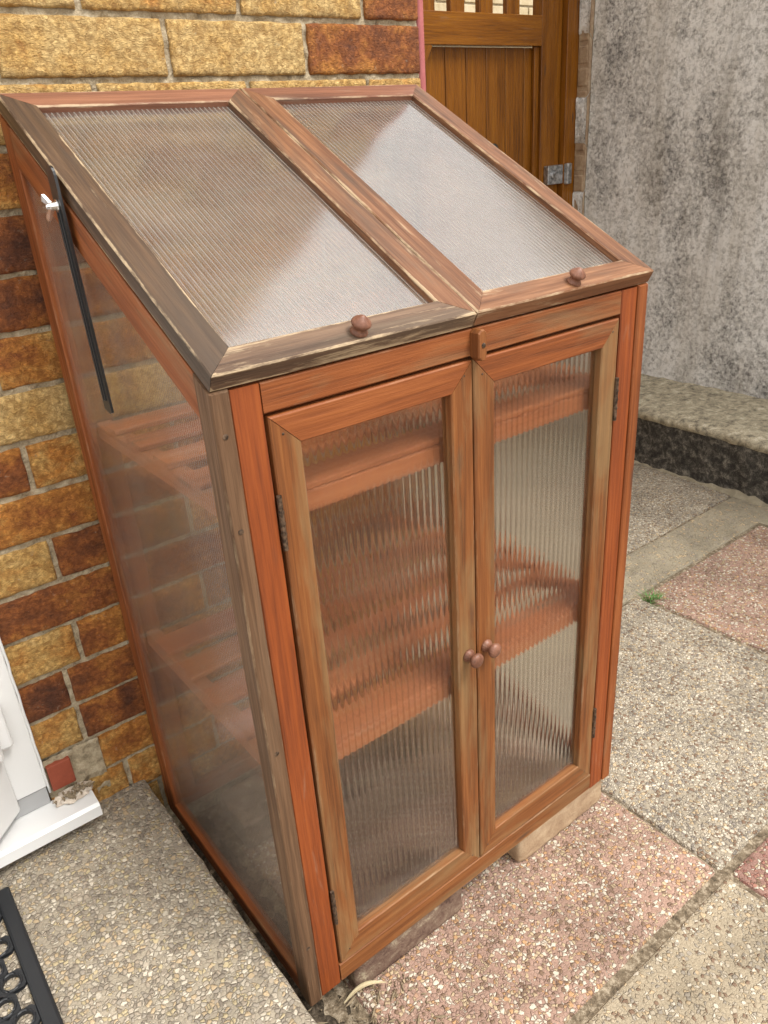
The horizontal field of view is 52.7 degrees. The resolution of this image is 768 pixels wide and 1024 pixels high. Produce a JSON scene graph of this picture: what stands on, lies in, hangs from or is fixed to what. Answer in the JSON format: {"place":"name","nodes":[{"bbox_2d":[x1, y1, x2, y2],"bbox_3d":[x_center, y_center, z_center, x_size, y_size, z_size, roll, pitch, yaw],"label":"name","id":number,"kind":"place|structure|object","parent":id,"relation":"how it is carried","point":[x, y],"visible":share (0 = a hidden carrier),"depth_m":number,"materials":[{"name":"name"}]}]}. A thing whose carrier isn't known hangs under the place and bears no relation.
{"place":"outdoors","nodes":[
{"label":"outdoors","id":0,"kind":"place"},
{"bbox_2d":[181,816,357,1023],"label":"soil ground","id":1,"kind":"structure","parent":0,"point":[316,1013],"depth_m":1.31,"materials":[{"name":"brown soil"}]},
{"bbox_2d":[308,963,447,1023],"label":"garden litter","id":2,"kind":"object","parent":1,"relation":"on","point":[373,1019],"visible":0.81,"depth_m":1.14,"materials":[{"name":"brown plant"}]},
{"bbox_2d":[178,498,767,1023],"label":"ground","id":3,"kind":"structure","parent":0,"point":[334,1006],"depth_m":1.29,"materials":[{"name":"grey concrete"}]},
{"bbox_2d":[0,780,316,1023],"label":"doorstep","id":4,"kind":"object","parent":3,"relation":"on","point":[128,912],"visible":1,"depth_m":1.12,"materials":[{"name":"grey concrete"}]},
{"bbox_2d":[0,887,63,1023],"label":"door mat","id":5,"kind":"object","parent":4,"relation":"on","point":[43,1009],"depth_m":1.06,"materials":[{"name":"black rubber"}]},
{"bbox_2d":[0,0,420,825],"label":"house wall","id":6,"kind":"structure","parent":3,"relation":"on","point":[244,242],"depth_m":1.18,"materials":[{"name":"brick"}]},
{"bbox_2d":[0,638,102,867],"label":"door frame","id":7,"kind":"object","parent":6,"relation":"attached to","point":[40,820],"visible":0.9,"depth_m":1.24,"materials":[{"name":"white plastic"}]},
{"bbox_2d":[0,707,19,838],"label":"door","id":8,"kind":"structure","parent":7,"relation":"attached to","point":[9,809],"depth_m":1.21,"materials":[{"name":"white plastic"}]},
{"bbox_2d":[0,760,19,838],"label":"door leaf","id":9,"kind":"structure","parent":8,"relation":"in","point":[9,807],"depth_m":1.21,"materials":[{"name":"white plastic"}]},
{"bbox_2d":[52,780,93,807],"bbox_3d":[-0.519,0.467,1.296,0.072,0.014,0.040,-22,31,-32],"label":"sealant foam","id":10,"kind":"object","parent":7,"relation":"on","point":[61,802],"visible":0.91,"depth_m":1.29,"materials":[{"name":"beige plastic"}]},
{"bbox_2d":[54,781,94,804],"bbox_3d":[-0.516,0.466,1.293,0.069,0.017,0.029,-22,31,-32],"label":"dry debris","id":11,"kind":"object","parent":10,"relation":"on","point":[72,794],"visible":1,"depth_m":1.29,"materials":[{"name":"brown plant"}]},
{"bbox_2d":[416,0,431,243],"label":"corner pipe","id":12,"kind":"object","parent":6,"relation":"attached to","point":[420,25],"visible":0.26,"depth_m":1.29,"materials":[{"name":"pink paint"}]},
{"bbox_2d":[220,770,272,848],"bbox_3d":[-0.194,0.540,1.491,0.217,0.064,0.107,-22,31,-32],"label":"brick","id":13,"kind":"object","parent":3,"relation":"on","point":[244,805],"visible":0.43,"depth_m":1.43,"materials":[{"name":"brown brick"}]},
{"bbox_2d":[241,792,714,1023],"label":"paving slab","id":14,"kind":"structure","parent":3,"relation":"on","point":[565,925],"depth_m":1.24,"materials":[{"name":"pink concrete"}]},
{"bbox_2d":[344,980,386,1003],"bbox_3d":[-0.029,0.710,1.157,0.069,0.013,0.010,-13,27,-19],"label":"dry leaf","id":15,"kind":"object","parent":14,"relation":"on","point":[361,986],"visible":1,"depth_m":1.16,"materials":[{"name":"beige plant"}]},
{"bbox_2d":[347,887,461,987],"bbox_3d":[0.013,0.643,1.244,0.221,0.064,0.106,-22,31,-32],"label":"brick","id":16,"kind":"object","parent":14,"relation":"on","point":[395,950],"visible":0.33,"depth_m":1.20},
{"bbox_2d":[507,779,601,861],"bbox_3d":[0.291,0.535,1.430,0.227,0.064,0.105,-22,31,-32],"label":"brick","id":17,"kind":"object","parent":14,"relation":"on","point":[548,830],"visible":0.24,"depth_m":1.38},
{"bbox_2d":[0,84,653,1006],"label":"greenhouse","id":18,"kind":"object","parent":17,"relation":"on","point":[418,504],"visible":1,"depth_m":1.01,"materials":[{"name":"brown wood"}]},
{"bbox_2d":[263,358,483,961],"bbox_3d":[0.020,0.233,0.995,0.276,0.811,0.043,-22,31,-32],"label":"door","id":19,"kind":"structure","parent":18,"relation":"in","point":[373,483],"depth_m":0.96,"materials":[{"name":"orange wood"}]},
{"bbox_2d":[465,317,618,855],"bbox_3d":[0.238,0.147,1.143,0.275,0.811,0.043,-22,31,-32],"label":"door","id":20,"kind":"structure","parent":18,"relation":"in","point":[544,410],"depth_m":1.11,"materials":[{"name":"orange wood"}]},
{"bbox_2d":[432,0,532,47],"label":"neighbour wall","id":21,"kind":"structure","parent":3,"relation":"on","point":[526,7],"depth_m":4.83,"materials":[{"name":"brick"}]},
{"bbox_2d":[555,0,579,274],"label":"gate post","id":22,"kind":"object","parent":3,"relation":"on","point":[569,71],"visible":0.3,"depth_m":3.03,"materials":[{"name":"brown wood"}]},
{"bbox_2d":[423,0,562,290],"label":"garden gate","id":23,"kind":"structure","parent":22,"relation":"attached to","point":[506,101],"depth_m":2.90,"materials":[{"name":"brown wood"}]},
{"bbox_2d":[570,0,767,507],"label":"garden wall","id":24,"kind":"structure","parent":3,"relation":"on","point":[670,188],"depth_m":2.81,"materials":[{"name":"concrete"}]},
{"bbox_2d":[585,879,767,1023],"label":"paving slab","id":25,"kind":"structure","parent":3,"relation":"on","point":[706,962],"depth_m":1.16,"materials":[{"name":"beige concrete"}]},
{"bbox_2d":[627,462,729,553],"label":"paving slab","id":26,"kind":"structure","parent":3,"relation":"on","point":[662,503],"depth_m":2.59,"materials":[{"name":"grey concrete"}]},
{"bbox_2d":[601,598,767,869],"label":"paving slab","id":27,"kind":"structure","parent":3,"relation":"on","point":[688,768],"depth_m":1.61,"materials":[{"name":"grey concrete"}]},
{"bbox_2d":[622,497,767,605],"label":"paving slab","id":28,"kind":"structure","parent":3,"relation":"on","point":[660,560],"depth_m":2.33,"materials":[{"name":"concrete"}]},
{"bbox_2d":[643,526,767,653],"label":"paving slab","id":29,"kind":"structure","parent":3,"relation":"on","point":[724,591],"depth_m":2.08,"materials":[{"name":"pink concrete"}]},
{"bbox_2d":[638,587,669,605],"bbox_3d":[0.719,0.224,2.072,0.090,0.028,0.097,-22,31,-32],"label":"grass tuft","id":30,"kind":"object","parent":29,"relation":"on","point":[653,598],"visible":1,"depth_m":2.07,"materials":[{"name":"green plant"}]},
{"bbox_2d":[733,837,767,899],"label":"paving slab","id":31,"kind":"structure","parent":3,"relation":"on","point":[751,871],"depth_m":1.31,"materials":[{"name":"pink concrete"}]},
{"bbox_2d":[758,517,767,526],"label":"paving slab","id":32,"kind":"structure","parent":3,"relation":"on","point":[764,522],"depth_m":2.43,"materials":[{"name":"concrete"}]}
]}

